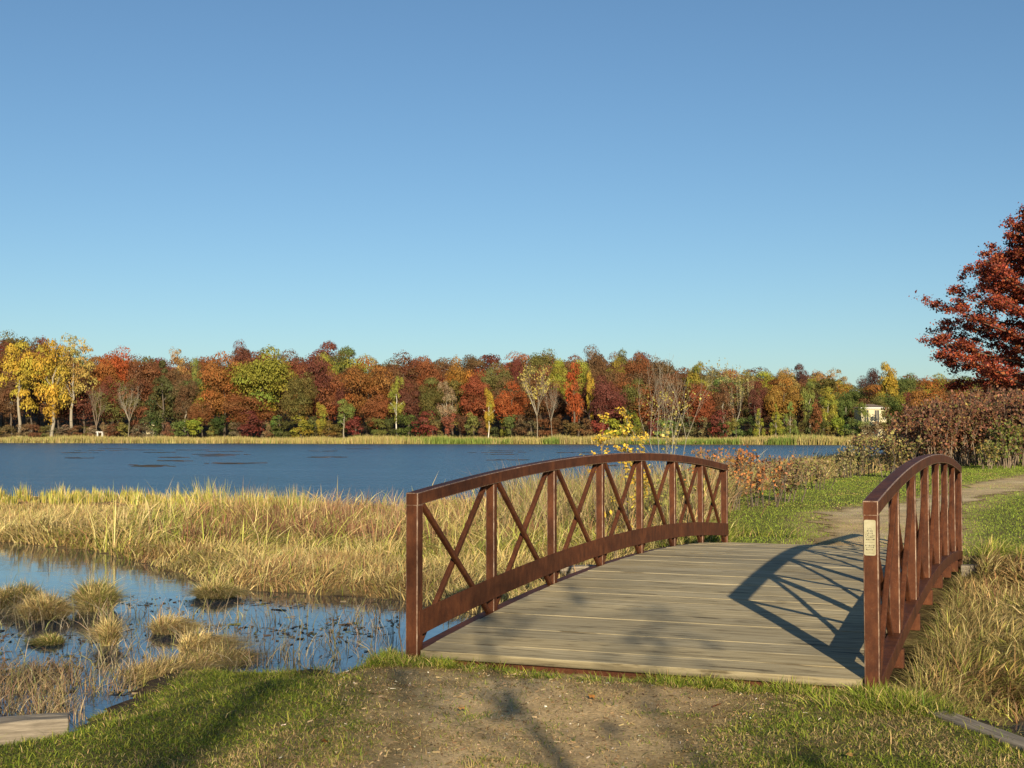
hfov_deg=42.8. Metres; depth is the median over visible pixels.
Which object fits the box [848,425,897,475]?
marsh shrub
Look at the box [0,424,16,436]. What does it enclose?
shore bush
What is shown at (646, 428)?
shore bush
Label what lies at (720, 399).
birch tree
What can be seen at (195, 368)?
autumn tree
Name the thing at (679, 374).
wood tree
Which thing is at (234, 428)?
shore bush
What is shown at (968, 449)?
thicket shrub
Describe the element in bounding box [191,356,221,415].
wood tree
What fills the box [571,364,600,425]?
wood tree
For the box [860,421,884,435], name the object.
bush
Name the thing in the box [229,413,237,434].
shore bush
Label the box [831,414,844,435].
shore bush
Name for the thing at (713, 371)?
bare birch
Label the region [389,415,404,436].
shore bush
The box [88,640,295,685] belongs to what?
lodged straw
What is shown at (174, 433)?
shore bush
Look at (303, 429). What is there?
shore bush
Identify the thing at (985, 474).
lawn grass
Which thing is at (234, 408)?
autumn tree
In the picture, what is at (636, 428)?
shore bush
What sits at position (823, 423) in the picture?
shore bush
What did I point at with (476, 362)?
wood tree
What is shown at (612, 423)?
shore bush
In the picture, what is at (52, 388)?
autumn tree
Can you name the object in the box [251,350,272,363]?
wood tree
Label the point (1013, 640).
channel grass
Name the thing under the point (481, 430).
shore bush
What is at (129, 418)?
bare tree
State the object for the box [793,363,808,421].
autumn tree
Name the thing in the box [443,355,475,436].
autumn tree
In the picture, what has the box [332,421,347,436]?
shore bush
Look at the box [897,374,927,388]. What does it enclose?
wood tree
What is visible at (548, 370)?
wood tree
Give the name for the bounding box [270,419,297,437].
shore bush
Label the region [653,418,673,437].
shore bush
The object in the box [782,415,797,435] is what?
shore bush
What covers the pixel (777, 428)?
sapling
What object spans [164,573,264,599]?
tussock
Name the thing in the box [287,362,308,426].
wood tree
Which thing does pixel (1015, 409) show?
thicket shrub
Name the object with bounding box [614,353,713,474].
bare sapling
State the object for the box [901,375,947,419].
oak tree
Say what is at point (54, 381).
wood tree
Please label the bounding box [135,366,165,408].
wood tree
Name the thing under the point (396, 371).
tree
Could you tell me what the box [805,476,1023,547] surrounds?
path
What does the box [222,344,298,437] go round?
autumn tree
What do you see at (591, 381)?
autumn tree
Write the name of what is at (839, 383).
autumn tree
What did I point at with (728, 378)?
bare birch
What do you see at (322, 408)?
sapling
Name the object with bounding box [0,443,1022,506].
lake water
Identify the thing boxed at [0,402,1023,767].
ground
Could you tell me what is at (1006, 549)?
lawn fringe
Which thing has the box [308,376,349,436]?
wood tree
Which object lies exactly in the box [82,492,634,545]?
brown seedheads
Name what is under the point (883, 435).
thicket shrub
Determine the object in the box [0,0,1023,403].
sky
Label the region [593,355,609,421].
wood tree
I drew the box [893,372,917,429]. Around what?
autumn tree
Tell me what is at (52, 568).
inlet water
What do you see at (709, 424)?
shore bush
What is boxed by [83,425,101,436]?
shore bush
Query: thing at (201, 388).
wood tree
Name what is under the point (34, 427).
shore bush
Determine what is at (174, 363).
wood tree
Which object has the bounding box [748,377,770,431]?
autumn tree
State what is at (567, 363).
wood tree
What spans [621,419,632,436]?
shore bush
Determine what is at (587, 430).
shore bush
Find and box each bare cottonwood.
[517,364,553,437]
[543,383,558,432]
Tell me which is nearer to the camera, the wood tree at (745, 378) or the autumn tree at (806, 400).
the autumn tree at (806, 400)
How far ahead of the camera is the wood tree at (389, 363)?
512.19 m
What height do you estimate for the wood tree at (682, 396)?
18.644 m
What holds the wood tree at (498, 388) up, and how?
on the ground at (388, 704)
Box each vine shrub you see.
[974,439,1001,468]
[983,418,1023,468]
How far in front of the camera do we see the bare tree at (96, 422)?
435.73 m
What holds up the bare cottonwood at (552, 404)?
on the ground at (388, 704)
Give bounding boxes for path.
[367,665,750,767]
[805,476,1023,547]
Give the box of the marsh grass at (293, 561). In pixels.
[0,471,796,614]
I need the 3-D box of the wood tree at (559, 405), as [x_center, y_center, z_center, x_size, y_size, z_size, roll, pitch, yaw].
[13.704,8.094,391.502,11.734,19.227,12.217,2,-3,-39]
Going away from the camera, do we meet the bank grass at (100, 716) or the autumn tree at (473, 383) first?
the bank grass at (100, 716)
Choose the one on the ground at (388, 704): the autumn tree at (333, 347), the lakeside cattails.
the autumn tree at (333, 347)
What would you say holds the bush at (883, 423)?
on the ground at (388, 704)
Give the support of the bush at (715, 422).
on the ground at (388, 704)
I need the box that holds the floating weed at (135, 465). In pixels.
[61,448,632,466]
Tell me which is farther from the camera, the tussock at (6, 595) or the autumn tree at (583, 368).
the autumn tree at (583, 368)
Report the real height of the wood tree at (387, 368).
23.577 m
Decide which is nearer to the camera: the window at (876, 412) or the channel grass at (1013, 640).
the channel grass at (1013, 640)
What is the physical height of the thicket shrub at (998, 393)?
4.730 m
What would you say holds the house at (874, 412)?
on the ground at (388, 704)
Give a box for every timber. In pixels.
[0,712,68,744]
[542,564,593,577]
[917,706,1023,750]
[961,564,978,576]
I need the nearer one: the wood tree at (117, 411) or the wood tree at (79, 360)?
the wood tree at (117, 411)
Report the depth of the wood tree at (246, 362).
498.25 m
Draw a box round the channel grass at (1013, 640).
[887,547,1023,724]
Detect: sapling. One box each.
[316,402,327,435]
[579,409,618,516]
[605,507,632,558]
[611,426,652,507]
[613,407,647,530]
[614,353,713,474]
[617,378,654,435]
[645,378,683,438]
[684,384,716,435]
[752,408,766,436]
[769,404,783,435]
[784,401,798,435]
[808,402,822,433]
[854,400,870,433]
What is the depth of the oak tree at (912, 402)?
239.71 m
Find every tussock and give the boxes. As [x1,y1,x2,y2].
[0,569,36,608]
[0,577,57,603]
[2,582,120,620]
[9,632,73,646]
[56,563,157,611]
[59,599,157,645]
[140,608,240,635]
[160,621,270,653]
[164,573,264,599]
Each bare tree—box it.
[83,381,108,434]
[116,381,141,436]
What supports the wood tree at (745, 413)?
on the ground at (388, 704)
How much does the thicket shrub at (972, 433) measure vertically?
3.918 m
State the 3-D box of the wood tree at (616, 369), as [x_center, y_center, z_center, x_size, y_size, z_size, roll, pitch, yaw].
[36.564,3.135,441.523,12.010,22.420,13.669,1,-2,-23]
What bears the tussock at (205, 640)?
on the inlet water at (52, 568)
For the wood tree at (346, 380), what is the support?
on the ground at (388, 704)
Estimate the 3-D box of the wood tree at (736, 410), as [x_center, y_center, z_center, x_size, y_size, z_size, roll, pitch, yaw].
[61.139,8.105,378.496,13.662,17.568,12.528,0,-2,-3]
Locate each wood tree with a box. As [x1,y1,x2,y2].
[0,344,8,423]
[0,353,22,433]
[0,368,23,434]
[12,370,50,431]
[16,344,38,423]
[23,364,33,431]
[24,356,74,431]
[29,336,47,414]
[33,377,75,434]
[60,372,105,433]
[63,348,96,368]
[65,358,83,425]
[69,366,95,431]
[85,369,113,431]
[89,355,101,371]
[89,380,132,435]
[117,379,153,434]
[132,356,155,371]
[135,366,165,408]
[146,384,177,435]
[147,357,175,369]
[157,359,198,422]
[165,379,200,436]
[166,368,187,434]
[172,356,193,374]
[189,369,211,429]
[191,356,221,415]
[192,382,226,434]
[196,359,211,426]
[202,367,227,432]
[216,358,236,371]
[222,349,251,368]
[223,380,246,433]
[230,357,255,371]
[245,381,277,437]
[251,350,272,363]
[264,353,299,419]
[270,378,293,435]
[279,350,304,370]
[285,388,317,437]
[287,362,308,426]
[288,358,308,419]
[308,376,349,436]
[324,360,346,428]
[325,366,365,429]
[332,350,352,359]
[332,383,372,435]
[337,357,371,383]
[355,353,378,369]
[358,384,401,436]
[365,368,393,433]
[370,360,403,375]
[378,358,400,368]
[391,377,423,435]
[393,369,420,427]
[399,359,418,417]
[417,377,450,434]
[424,362,446,418]
[433,379,467,436]
[434,357,451,373]
[437,373,458,433]
[441,362,461,418]
[451,354,478,371]
[456,370,493,432]
[460,382,496,435]
[463,358,490,378]
[475,353,501,375]
[484,358,513,418]
[485,366,512,429]
[490,376,521,432]
[503,351,530,372]
[509,358,540,424]
[510,376,548,436]
[517,365,542,419]
[530,363,570,433]
[533,352,557,367]
[538,361,559,418]
[539,379,569,435]
[554,355,583,372]
[558,359,576,422]
[562,380,593,436]
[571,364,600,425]
[579,373,620,423]
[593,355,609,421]
[598,367,626,428]
[607,351,626,365]
[609,362,628,423]
[612,376,643,436]
[620,367,659,433]
[625,352,652,363]
[626,383,665,436]
[652,380,691,437]
[656,372,690,411]
[672,369,703,423]
[677,366,698,386]
[681,376,713,418]
[685,366,719,378]
[685,381,721,437]
[700,369,733,384]
[707,381,744,432]
[710,376,744,430]
[716,368,750,379]
[730,371,760,417]
[730,387,770,429]
[735,380,769,427]
[743,366,774,379]
[756,370,776,418]
[763,385,804,435]
[766,378,797,413]
[774,374,796,387]
[775,368,797,380]
[794,378,819,429]
[797,391,825,434]
[798,374,829,388]
[802,378,838,431]
[804,372,824,380]
[810,391,855,434]
[827,379,855,400]
[837,397,869,426]
[838,386,868,428]
[859,384,891,403]
[868,392,902,422]
[889,388,918,423]
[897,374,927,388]
[897,377,930,396]
[921,372,947,386]
[921,384,944,393]
[930,377,951,389]
[942,389,958,399]
[943,376,979,394]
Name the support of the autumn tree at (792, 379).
on the ground at (388, 704)
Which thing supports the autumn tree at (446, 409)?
on the ground at (388, 704)
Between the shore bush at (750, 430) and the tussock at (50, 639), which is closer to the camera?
the tussock at (50, 639)
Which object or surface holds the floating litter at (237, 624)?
on the inlet water at (52, 568)
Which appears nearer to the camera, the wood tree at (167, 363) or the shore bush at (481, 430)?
the shore bush at (481, 430)
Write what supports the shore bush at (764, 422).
on the ground at (388, 704)
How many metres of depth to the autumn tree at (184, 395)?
429.24 m
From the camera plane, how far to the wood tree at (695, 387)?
366.99 m
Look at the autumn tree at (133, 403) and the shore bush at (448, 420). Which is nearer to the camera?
the shore bush at (448, 420)
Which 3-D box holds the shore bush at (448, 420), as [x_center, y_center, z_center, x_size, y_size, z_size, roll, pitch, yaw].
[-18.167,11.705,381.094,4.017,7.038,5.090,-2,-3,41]
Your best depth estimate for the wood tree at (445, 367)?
470.05 m
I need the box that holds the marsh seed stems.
[172,475,676,525]
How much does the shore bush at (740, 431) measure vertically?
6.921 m
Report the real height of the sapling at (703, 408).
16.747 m
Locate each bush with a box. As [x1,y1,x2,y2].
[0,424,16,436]
[15,422,32,436]
[25,424,42,437]
[38,426,49,436]
[44,424,57,436]
[55,424,72,435]
[66,425,82,435]
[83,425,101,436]
[99,422,109,435]
[104,423,119,436]
[114,422,130,436]
[129,424,142,437]
[139,426,151,437]
[149,413,165,436]
[161,421,173,436]
[170,421,181,436]
[174,418,190,436]
[185,416,203,436]
[206,422,218,436]
[209,415,226,435]
[228,421,248,436]
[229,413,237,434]
[237,409,266,436]
[262,421,274,437]
[265,415,281,436]
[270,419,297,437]
[290,415,313,436]
[304,415,323,436]
[318,419,338,437]
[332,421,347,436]
[345,416,363,436]
[365,417,374,433]
[370,417,387,435]
[384,415,394,435]
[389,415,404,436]
[394,412,417,436]
[411,423,422,435]
[429,416,444,434]
[441,412,456,435]
[455,413,467,435]
[464,412,478,435]
[477,413,500,437]
[477,417,487,437]
[499,418,508,437]
[502,414,516,435]
[512,414,529,436]
[525,420,542,438]
[534,417,555,437]
[549,414,563,434]
[561,420,581,436]
[576,418,594,437]
[590,420,608,433]
[600,417,623,436]
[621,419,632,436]
[630,412,641,436]
[638,421,651,436]
[647,417,658,435]
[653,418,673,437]
[667,419,685,436]
[681,414,701,437]
[697,416,712,437]
[705,409,729,437]
[708,414,718,437]
[716,419,725,437]
[724,418,738,435]
[731,417,749,437]
[747,414,760,436]
[756,421,766,436]
[763,415,777,436]
[770,413,786,436]
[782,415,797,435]
[797,420,809,435]
[805,413,818,435]
[815,417,825,434]
[822,415,836,436]
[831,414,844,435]
[840,417,859,437]
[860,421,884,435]
[879,404,893,434]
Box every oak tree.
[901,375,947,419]
[903,388,926,424]
[943,387,984,403]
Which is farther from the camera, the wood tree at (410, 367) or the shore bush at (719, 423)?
the wood tree at (410, 367)
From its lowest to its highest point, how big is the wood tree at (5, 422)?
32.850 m
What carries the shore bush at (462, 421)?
on the ground at (388, 704)
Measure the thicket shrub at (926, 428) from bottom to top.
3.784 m
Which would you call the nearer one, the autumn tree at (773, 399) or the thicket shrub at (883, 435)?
the thicket shrub at (883, 435)
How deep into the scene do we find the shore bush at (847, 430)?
342.85 m
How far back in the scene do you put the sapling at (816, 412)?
341.66 m
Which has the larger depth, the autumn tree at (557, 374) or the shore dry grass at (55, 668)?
the autumn tree at (557, 374)
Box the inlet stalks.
[0,582,405,686]
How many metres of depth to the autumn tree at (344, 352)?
478.88 m
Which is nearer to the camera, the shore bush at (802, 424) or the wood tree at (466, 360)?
the shore bush at (802, 424)
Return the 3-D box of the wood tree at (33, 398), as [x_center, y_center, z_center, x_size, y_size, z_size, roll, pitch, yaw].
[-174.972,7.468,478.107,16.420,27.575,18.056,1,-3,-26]
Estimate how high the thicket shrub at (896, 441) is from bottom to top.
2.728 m
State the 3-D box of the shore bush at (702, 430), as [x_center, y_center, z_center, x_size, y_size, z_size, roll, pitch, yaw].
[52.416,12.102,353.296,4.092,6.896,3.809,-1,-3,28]
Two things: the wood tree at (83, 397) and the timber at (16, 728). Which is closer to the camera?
the timber at (16, 728)
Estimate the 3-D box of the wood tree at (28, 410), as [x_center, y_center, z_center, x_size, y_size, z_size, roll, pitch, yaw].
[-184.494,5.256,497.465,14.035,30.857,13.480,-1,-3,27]
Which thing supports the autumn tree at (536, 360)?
on the ground at (388, 704)
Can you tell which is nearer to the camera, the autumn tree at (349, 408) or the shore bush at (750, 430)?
the shore bush at (750, 430)
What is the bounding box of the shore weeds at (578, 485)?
[452,442,911,536]
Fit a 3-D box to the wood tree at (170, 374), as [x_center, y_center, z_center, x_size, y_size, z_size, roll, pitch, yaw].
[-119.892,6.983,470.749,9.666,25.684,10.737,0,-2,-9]
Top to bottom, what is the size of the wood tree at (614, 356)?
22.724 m
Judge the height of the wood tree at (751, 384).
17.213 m
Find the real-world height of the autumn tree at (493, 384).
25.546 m
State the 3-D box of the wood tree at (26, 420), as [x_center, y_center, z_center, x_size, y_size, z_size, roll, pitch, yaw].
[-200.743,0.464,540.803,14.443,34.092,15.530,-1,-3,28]
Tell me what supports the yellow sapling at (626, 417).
on the ground at (388, 704)
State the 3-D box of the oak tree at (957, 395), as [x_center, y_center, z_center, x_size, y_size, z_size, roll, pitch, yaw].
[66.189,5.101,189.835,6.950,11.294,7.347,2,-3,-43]
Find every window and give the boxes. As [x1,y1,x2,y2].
[864,409,868,422]
[874,409,879,424]
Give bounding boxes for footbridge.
[406,453,962,690]
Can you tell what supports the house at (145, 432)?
on the ground at (388, 704)
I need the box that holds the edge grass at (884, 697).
[350,644,980,719]
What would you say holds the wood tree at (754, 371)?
on the ground at (388, 704)
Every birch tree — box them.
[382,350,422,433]
[387,376,404,435]
[484,388,494,435]
[713,384,731,432]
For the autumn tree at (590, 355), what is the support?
on the ground at (388, 704)
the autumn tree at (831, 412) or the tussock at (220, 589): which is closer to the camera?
the tussock at (220, 589)
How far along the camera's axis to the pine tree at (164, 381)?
431.88 m
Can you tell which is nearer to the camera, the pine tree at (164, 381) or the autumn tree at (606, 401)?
the autumn tree at (606, 401)
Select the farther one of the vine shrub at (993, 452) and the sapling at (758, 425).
the sapling at (758, 425)
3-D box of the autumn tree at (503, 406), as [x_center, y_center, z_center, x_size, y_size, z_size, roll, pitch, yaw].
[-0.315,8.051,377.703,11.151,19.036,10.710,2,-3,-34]
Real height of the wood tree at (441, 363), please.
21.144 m
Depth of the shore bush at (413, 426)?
383.03 m
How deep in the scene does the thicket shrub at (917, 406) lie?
72.82 m
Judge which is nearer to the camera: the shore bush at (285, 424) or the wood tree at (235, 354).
the shore bush at (285, 424)
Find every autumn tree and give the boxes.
[0,329,33,420]
[0,338,16,427]
[0,340,45,436]
[18,337,56,426]
[29,338,70,437]
[53,332,100,434]
[86,355,119,436]
[96,375,125,435]
[99,346,134,435]
[120,379,145,431]
[122,354,162,410]
[171,372,199,436]
[188,391,215,436]
[189,358,203,437]
[197,351,246,436]
[220,391,276,436]
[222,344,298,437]
[228,339,252,369]
[280,372,317,436]
[296,353,338,435]
[312,341,337,417]
[316,352,338,429]
[329,345,356,421]
[336,398,354,437]
[339,356,395,435]
[358,393,395,428]
[407,355,444,434]
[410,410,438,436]
[436,382,457,435]
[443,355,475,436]
[458,367,489,436]
[481,361,514,435]
[492,379,529,435]
[506,358,523,427]
[524,348,557,419]
[545,358,568,433]
[563,360,585,436]
[565,358,594,436]
[582,365,618,433]
[583,344,608,370]
[585,370,596,436]
[588,381,632,429]
[606,355,626,427]
[614,349,639,415]
[619,350,653,426]
[646,355,680,425]
[684,361,703,429]
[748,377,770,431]
[763,373,803,433]
[777,367,801,426]
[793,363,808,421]
[799,381,815,428]
[812,369,826,428]
[820,387,837,435]
[823,367,851,429]
[834,391,854,436]
[856,368,882,396]
[870,394,890,419]
[876,361,898,413]
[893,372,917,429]
[900,391,911,428]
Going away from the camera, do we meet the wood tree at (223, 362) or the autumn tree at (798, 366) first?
the autumn tree at (798, 366)
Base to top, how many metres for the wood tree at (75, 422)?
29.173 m
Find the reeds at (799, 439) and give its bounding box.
[0,433,883,444]
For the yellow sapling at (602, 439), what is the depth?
24.02 m
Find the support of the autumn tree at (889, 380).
on the ground at (388, 704)
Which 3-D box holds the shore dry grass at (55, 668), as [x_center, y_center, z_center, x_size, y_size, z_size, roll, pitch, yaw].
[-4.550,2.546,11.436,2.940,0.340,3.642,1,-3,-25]
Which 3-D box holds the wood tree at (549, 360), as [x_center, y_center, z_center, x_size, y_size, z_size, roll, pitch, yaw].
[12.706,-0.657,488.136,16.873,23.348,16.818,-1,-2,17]
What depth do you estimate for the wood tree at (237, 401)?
428.27 m
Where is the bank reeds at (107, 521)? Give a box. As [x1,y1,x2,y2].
[0,451,985,560]
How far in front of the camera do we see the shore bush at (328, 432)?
397.47 m
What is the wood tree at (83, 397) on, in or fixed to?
on the ground at (388, 704)
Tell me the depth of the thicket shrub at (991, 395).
81.01 m
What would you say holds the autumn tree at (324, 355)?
on the ground at (388, 704)
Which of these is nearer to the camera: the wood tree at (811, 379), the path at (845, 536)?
the path at (845, 536)
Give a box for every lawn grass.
[720,458,1023,555]
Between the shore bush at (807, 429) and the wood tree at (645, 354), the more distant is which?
the wood tree at (645, 354)
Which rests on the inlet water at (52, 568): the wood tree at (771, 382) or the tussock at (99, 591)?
the tussock at (99, 591)
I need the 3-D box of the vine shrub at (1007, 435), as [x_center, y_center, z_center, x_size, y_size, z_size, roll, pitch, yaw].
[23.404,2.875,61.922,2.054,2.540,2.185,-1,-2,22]
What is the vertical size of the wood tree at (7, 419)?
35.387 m
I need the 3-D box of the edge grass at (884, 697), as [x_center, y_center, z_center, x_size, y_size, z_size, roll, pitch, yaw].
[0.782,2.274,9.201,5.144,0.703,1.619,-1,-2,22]
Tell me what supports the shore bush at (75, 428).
on the ground at (388, 704)
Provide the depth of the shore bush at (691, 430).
359.16 m
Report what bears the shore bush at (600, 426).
on the ground at (388, 704)
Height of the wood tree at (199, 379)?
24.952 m
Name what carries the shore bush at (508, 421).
on the ground at (388, 704)
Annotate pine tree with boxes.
[138,360,183,435]
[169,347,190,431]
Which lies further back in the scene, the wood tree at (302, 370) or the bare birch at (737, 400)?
the wood tree at (302, 370)
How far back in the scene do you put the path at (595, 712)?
7.92 m
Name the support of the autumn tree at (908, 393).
on the ground at (388, 704)
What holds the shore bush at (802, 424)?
on the ground at (388, 704)
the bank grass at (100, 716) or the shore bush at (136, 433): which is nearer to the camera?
the bank grass at (100, 716)
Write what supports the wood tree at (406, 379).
on the ground at (388, 704)
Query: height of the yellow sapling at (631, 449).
2.349 m
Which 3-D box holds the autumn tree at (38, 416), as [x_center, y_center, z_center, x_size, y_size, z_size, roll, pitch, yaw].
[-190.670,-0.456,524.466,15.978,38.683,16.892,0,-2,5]
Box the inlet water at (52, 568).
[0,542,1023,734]
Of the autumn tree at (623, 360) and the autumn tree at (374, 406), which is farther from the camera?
the autumn tree at (623, 360)
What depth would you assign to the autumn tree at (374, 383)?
401.62 m
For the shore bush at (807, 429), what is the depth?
343.76 m
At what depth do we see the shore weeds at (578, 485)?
28.48 m
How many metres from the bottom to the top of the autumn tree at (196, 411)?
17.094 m
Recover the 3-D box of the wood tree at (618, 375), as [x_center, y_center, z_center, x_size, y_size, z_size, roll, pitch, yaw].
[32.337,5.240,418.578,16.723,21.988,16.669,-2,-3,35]
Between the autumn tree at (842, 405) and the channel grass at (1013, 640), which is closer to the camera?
the channel grass at (1013, 640)
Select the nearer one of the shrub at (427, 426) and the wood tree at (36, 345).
the shrub at (427, 426)
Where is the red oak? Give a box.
[909,202,1023,399]
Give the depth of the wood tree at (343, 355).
517.09 m
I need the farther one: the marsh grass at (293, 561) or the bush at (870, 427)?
the bush at (870, 427)
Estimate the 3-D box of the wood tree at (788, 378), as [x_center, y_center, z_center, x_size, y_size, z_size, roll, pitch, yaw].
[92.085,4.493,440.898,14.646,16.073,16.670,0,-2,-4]
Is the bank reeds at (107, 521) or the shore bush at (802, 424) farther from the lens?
the shore bush at (802, 424)
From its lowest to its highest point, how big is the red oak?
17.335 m
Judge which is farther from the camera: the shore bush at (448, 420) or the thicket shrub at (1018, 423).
the shore bush at (448, 420)
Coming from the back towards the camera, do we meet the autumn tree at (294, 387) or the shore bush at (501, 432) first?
the autumn tree at (294, 387)
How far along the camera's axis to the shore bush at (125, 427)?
433.88 m
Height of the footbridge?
2.062 m
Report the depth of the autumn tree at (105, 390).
454.37 m
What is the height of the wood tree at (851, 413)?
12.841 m
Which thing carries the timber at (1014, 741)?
on the ground at (388, 704)
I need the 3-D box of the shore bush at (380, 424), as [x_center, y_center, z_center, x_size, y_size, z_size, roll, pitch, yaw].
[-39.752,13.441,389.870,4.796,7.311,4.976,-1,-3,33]
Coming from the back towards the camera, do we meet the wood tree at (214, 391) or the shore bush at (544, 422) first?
the wood tree at (214, 391)
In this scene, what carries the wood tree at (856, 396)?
on the ground at (388, 704)
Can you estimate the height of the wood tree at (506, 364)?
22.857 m
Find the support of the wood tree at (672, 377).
on the ground at (388, 704)
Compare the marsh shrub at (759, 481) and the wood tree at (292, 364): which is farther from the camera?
the wood tree at (292, 364)
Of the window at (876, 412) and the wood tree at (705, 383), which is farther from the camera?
the wood tree at (705, 383)
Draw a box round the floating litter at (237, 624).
[0,596,398,694]
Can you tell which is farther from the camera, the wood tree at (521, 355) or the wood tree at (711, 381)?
the wood tree at (521, 355)
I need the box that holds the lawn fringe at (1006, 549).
[630,516,1023,580]
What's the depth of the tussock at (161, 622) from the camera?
14.79 m
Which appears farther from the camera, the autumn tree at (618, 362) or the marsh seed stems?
the autumn tree at (618, 362)
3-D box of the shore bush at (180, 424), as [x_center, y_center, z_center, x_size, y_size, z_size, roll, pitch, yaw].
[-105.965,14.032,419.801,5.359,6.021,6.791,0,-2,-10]
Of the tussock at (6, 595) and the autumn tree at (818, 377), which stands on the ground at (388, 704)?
the autumn tree at (818, 377)
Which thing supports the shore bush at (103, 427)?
on the ground at (388, 704)
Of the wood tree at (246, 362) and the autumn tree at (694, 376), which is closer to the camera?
the autumn tree at (694, 376)
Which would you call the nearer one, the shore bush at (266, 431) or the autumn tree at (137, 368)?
the shore bush at (266, 431)
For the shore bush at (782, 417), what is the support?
on the ground at (388, 704)
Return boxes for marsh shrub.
[644,473,696,523]
[676,463,715,494]
[684,443,758,509]
[691,441,744,486]
[715,452,796,507]
[752,454,823,502]
[790,451,846,489]
[831,440,868,477]
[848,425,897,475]
[868,429,924,477]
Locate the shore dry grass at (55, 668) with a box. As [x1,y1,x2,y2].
[0,645,155,723]
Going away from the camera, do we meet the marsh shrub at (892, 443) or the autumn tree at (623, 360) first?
the marsh shrub at (892, 443)
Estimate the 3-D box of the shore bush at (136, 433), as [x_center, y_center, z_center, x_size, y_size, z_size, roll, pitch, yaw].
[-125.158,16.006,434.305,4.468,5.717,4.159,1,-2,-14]
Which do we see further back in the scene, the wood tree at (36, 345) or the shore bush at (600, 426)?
the wood tree at (36, 345)
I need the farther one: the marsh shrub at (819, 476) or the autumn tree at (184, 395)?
the autumn tree at (184, 395)
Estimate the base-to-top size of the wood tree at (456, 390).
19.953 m
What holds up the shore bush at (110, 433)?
on the ground at (388, 704)
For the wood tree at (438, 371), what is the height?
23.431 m
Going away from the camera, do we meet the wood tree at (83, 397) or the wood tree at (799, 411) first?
the wood tree at (799, 411)
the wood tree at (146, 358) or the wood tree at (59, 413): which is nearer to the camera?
the wood tree at (59, 413)
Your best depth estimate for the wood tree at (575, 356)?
496.05 m
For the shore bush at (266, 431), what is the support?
on the ground at (388, 704)
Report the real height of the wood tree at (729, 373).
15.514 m
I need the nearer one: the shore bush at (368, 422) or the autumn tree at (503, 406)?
the autumn tree at (503, 406)
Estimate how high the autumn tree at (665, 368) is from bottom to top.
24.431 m
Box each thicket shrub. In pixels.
[870,428,935,469]
[872,419,946,463]
[883,394,988,466]
[909,391,982,462]
[927,401,986,460]
[934,394,1020,465]
[946,384,1023,463]
[949,383,1023,459]
[958,389,1023,465]
[987,389,1023,463]
[1004,395,1023,443]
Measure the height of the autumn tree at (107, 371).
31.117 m
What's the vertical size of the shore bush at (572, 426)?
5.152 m
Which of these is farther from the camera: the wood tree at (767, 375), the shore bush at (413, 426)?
the wood tree at (767, 375)
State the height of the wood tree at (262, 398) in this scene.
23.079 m
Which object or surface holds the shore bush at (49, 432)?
on the ground at (388, 704)
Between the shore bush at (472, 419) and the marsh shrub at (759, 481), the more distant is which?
the shore bush at (472, 419)
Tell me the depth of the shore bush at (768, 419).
350.39 m
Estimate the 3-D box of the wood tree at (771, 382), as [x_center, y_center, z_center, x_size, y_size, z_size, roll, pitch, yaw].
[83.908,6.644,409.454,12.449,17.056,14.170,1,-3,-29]
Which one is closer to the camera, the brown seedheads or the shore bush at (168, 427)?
the brown seedheads
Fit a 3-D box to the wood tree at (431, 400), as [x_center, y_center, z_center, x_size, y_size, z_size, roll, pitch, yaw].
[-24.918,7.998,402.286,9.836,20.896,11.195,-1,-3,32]
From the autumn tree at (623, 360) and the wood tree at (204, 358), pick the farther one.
the wood tree at (204, 358)
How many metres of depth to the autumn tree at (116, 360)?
476.91 m
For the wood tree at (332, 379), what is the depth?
459.31 m
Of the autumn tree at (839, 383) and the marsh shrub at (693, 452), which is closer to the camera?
the marsh shrub at (693, 452)
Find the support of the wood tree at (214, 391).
on the ground at (388, 704)
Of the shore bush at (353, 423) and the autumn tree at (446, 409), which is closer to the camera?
the autumn tree at (446, 409)
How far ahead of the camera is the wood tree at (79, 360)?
566.29 m
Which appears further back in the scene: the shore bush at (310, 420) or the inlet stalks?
the shore bush at (310, 420)
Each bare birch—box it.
[703,360,714,390]
[717,358,726,390]
[723,386,744,419]
[726,362,733,427]
[735,365,745,427]
[745,374,753,406]
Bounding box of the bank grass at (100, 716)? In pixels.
[74,648,392,725]
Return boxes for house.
[142,419,157,435]
[854,404,888,436]
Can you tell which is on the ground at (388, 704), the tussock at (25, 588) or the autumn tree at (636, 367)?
the autumn tree at (636, 367)
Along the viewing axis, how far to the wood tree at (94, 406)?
488.04 m
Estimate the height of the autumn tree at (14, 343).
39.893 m
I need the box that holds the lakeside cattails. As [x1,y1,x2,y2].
[0,476,324,514]
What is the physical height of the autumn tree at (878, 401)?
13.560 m
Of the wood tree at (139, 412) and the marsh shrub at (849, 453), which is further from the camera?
the wood tree at (139, 412)
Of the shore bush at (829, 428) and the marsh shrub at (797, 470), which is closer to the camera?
the marsh shrub at (797, 470)
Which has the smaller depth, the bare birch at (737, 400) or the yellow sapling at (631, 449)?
the yellow sapling at (631, 449)
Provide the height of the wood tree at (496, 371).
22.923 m

